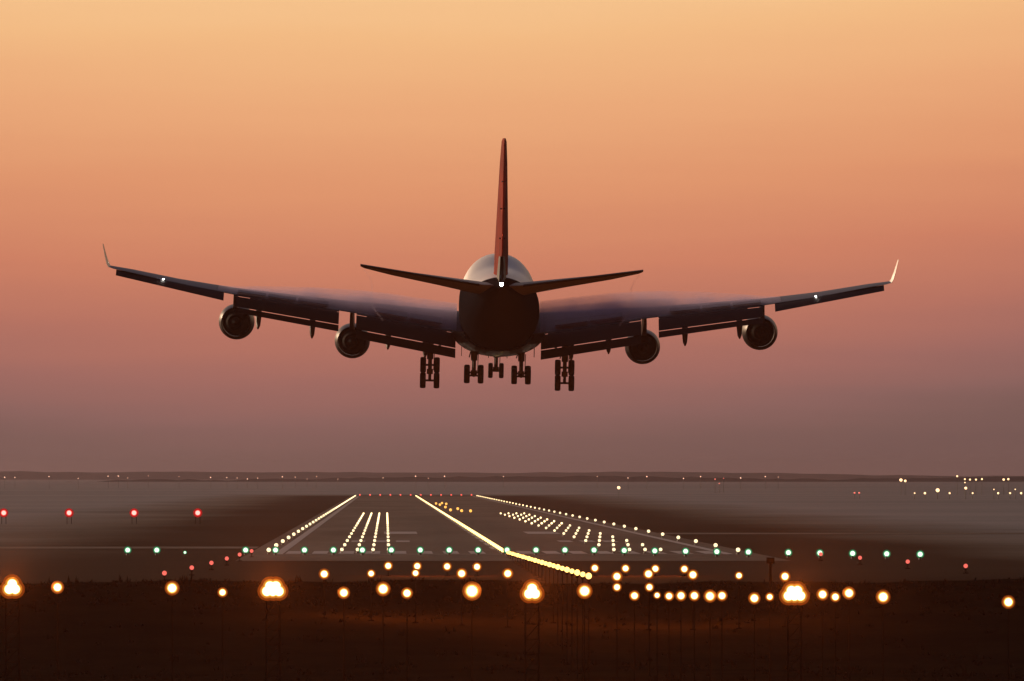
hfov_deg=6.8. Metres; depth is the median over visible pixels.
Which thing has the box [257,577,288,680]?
approach lamp mast
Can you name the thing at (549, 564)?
approach light
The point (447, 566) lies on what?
approach light
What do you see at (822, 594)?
approach mast light
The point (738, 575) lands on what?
approach light
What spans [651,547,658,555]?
threshold light
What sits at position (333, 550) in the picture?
threshold light
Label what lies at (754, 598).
approach mast light
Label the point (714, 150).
sky
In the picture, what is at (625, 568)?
approach light
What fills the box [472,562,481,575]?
approach light
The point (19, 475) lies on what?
hills
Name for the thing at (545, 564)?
approach light
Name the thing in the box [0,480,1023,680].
ground
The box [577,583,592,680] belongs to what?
approach mast light
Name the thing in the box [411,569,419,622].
approach light
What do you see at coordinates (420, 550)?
threshold light
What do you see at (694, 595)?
approach mast light
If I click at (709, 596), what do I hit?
approach mast light
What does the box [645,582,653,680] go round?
approach mast light
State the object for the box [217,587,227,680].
approach mast light
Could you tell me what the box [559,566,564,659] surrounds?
approach light
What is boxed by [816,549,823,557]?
threshold light
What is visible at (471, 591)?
approach mast light
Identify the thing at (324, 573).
approach light
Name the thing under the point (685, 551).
threshold light
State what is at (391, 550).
threshold light
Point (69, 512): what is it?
approach slope light
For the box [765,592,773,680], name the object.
approach mast light
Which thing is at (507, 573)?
approach light
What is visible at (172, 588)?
approach mast light
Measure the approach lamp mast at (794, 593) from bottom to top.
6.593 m
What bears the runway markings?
on the runway
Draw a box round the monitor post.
[766,557,774,601]
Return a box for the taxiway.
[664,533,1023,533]
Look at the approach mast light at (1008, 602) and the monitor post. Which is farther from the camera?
the monitor post
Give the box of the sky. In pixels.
[0,0,1023,475]
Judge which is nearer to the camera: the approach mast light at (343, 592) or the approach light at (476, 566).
the approach mast light at (343, 592)
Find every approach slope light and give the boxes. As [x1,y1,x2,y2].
[0,508,7,523]
[65,508,73,523]
[130,508,138,523]
[193,508,201,523]
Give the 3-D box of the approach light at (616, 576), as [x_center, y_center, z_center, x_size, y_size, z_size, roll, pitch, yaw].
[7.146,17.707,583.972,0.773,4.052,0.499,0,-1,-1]
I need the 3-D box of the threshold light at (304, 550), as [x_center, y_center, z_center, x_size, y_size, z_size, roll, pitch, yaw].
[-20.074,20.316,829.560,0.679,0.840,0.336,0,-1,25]
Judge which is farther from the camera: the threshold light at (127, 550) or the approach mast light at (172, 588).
the threshold light at (127, 550)
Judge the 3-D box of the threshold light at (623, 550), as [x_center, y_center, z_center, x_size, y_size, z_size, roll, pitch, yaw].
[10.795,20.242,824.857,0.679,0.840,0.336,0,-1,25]
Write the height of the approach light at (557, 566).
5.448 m
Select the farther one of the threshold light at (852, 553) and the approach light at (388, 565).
the threshold light at (852, 553)
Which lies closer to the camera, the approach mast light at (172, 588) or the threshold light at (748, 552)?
the approach mast light at (172, 588)
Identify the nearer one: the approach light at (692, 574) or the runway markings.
the approach light at (692, 574)
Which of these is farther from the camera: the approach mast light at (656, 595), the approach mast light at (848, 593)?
the approach mast light at (656, 595)
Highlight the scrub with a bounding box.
[0,574,1023,680]
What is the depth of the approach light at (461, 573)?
583.74 m
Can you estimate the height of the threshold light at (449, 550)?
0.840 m
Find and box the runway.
[236,496,789,560]
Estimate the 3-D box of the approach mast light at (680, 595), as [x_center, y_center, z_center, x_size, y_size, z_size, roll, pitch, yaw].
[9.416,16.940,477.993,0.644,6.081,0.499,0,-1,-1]
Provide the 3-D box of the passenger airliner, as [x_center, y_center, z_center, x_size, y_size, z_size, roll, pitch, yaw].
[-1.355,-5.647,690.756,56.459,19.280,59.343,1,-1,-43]
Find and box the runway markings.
[277,496,730,553]
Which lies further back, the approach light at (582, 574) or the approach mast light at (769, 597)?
the approach light at (582, 574)
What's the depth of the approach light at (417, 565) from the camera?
654.66 m
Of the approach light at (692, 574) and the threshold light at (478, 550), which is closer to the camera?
the approach light at (692, 574)
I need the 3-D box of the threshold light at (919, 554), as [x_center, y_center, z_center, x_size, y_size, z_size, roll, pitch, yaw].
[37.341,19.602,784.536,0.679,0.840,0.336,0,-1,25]
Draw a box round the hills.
[0,471,1023,479]
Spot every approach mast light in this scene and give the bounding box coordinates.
[51,581,63,680]
[165,581,179,680]
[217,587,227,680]
[337,586,349,680]
[376,581,390,680]
[401,587,412,680]
[462,581,481,680]
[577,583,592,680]
[612,582,621,680]
[629,590,639,680]
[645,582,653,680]
[653,591,660,680]
[664,591,673,680]
[675,590,686,680]
[689,590,699,680]
[703,590,716,680]
[716,590,727,680]
[748,592,760,680]
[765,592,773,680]
[816,588,828,680]
[830,591,840,680]
[842,587,855,680]
[876,589,890,680]
[1002,595,1014,680]
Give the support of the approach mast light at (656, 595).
on the ground
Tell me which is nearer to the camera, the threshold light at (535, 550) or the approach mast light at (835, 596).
the approach mast light at (835, 596)
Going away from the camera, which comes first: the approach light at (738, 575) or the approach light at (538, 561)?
the approach light at (738, 575)
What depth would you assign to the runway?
1084.08 m
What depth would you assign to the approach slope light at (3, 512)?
1373.26 m
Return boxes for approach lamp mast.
[0,574,24,680]
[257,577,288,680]
[520,579,544,680]
[778,581,810,680]
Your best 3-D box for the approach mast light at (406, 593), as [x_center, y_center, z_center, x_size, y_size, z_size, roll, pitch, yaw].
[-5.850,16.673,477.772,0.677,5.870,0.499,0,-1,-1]
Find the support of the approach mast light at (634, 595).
on the ground
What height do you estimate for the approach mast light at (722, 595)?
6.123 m
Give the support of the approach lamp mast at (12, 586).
on the ground
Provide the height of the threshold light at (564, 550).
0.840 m
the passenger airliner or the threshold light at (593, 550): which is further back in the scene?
the threshold light at (593, 550)
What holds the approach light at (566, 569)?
on the ground
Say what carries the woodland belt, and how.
on the ground
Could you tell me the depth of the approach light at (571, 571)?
529.38 m
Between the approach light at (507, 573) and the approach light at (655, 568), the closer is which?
the approach light at (507, 573)
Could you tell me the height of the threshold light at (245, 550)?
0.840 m
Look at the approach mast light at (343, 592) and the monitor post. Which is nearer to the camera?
the approach mast light at (343, 592)
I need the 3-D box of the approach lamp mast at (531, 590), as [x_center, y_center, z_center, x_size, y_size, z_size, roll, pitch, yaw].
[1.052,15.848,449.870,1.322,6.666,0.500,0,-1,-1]
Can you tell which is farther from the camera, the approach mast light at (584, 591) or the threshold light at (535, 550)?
the threshold light at (535, 550)
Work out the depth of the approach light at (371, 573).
583.65 m
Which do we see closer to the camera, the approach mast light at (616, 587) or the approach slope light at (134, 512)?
the approach mast light at (616, 587)
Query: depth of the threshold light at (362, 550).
829.61 m
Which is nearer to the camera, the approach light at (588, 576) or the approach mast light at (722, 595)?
the approach mast light at (722, 595)
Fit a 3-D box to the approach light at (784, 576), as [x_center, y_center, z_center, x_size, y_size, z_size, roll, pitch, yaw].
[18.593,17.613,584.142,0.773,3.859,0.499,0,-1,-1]
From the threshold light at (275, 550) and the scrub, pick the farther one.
the threshold light at (275, 550)
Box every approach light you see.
[319,568,329,618]
[367,569,375,620]
[383,561,392,575]
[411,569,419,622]
[412,561,421,575]
[442,562,451,575]
[456,568,466,625]
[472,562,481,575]
[502,568,512,627]
[536,559,540,577]
[543,561,548,585]
[547,562,551,600]
[551,563,556,622]
[555,564,560,644]
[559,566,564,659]
[564,567,569,664]
[569,569,574,671]
[574,570,579,680]
[580,572,585,680]
[585,573,591,680]
[590,563,599,575]
[611,571,622,629]
[621,564,629,575]
[643,568,653,629]
[651,564,659,575]
[680,564,688,575]
[687,569,698,629]
[734,571,742,628]
[779,571,790,626]
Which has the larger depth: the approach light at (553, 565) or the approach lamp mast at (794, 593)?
the approach light at (553, 565)
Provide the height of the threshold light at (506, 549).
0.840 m
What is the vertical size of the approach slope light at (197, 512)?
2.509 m
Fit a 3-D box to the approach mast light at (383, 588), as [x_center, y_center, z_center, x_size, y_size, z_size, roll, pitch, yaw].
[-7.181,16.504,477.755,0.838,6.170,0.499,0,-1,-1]
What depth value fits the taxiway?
1142.45 m
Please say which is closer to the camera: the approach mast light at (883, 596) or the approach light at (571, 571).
the approach mast light at (883, 596)
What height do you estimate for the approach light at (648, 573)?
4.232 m
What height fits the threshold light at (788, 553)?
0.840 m
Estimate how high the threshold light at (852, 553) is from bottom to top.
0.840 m
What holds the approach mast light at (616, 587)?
on the ground
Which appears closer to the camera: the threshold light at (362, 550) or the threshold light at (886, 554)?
the threshold light at (886, 554)
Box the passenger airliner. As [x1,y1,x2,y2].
[103,138,898,390]
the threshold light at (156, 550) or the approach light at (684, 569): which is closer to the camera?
the approach light at (684, 569)
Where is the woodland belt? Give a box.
[99,476,1023,481]
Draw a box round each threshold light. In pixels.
[124,546,131,554]
[153,546,160,554]
[242,546,248,554]
[272,546,278,554]
[301,546,307,554]
[330,546,336,554]
[359,546,365,554]
[387,546,394,554]
[416,546,423,554]
[445,546,452,554]
[474,546,481,554]
[503,546,510,554]
[532,546,539,554]
[561,546,568,554]
[590,546,597,554]
[620,547,627,554]
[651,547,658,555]
[682,547,689,555]
[713,548,720,556]
[744,548,751,556]
[784,549,791,557]
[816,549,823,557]
[849,549,856,557]
[883,550,890,558]
[916,550,923,558]
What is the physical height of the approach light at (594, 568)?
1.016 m
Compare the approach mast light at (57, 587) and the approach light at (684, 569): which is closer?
the approach mast light at (57, 587)
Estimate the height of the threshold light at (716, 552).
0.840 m
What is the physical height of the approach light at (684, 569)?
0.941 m
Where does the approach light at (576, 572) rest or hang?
on the ground

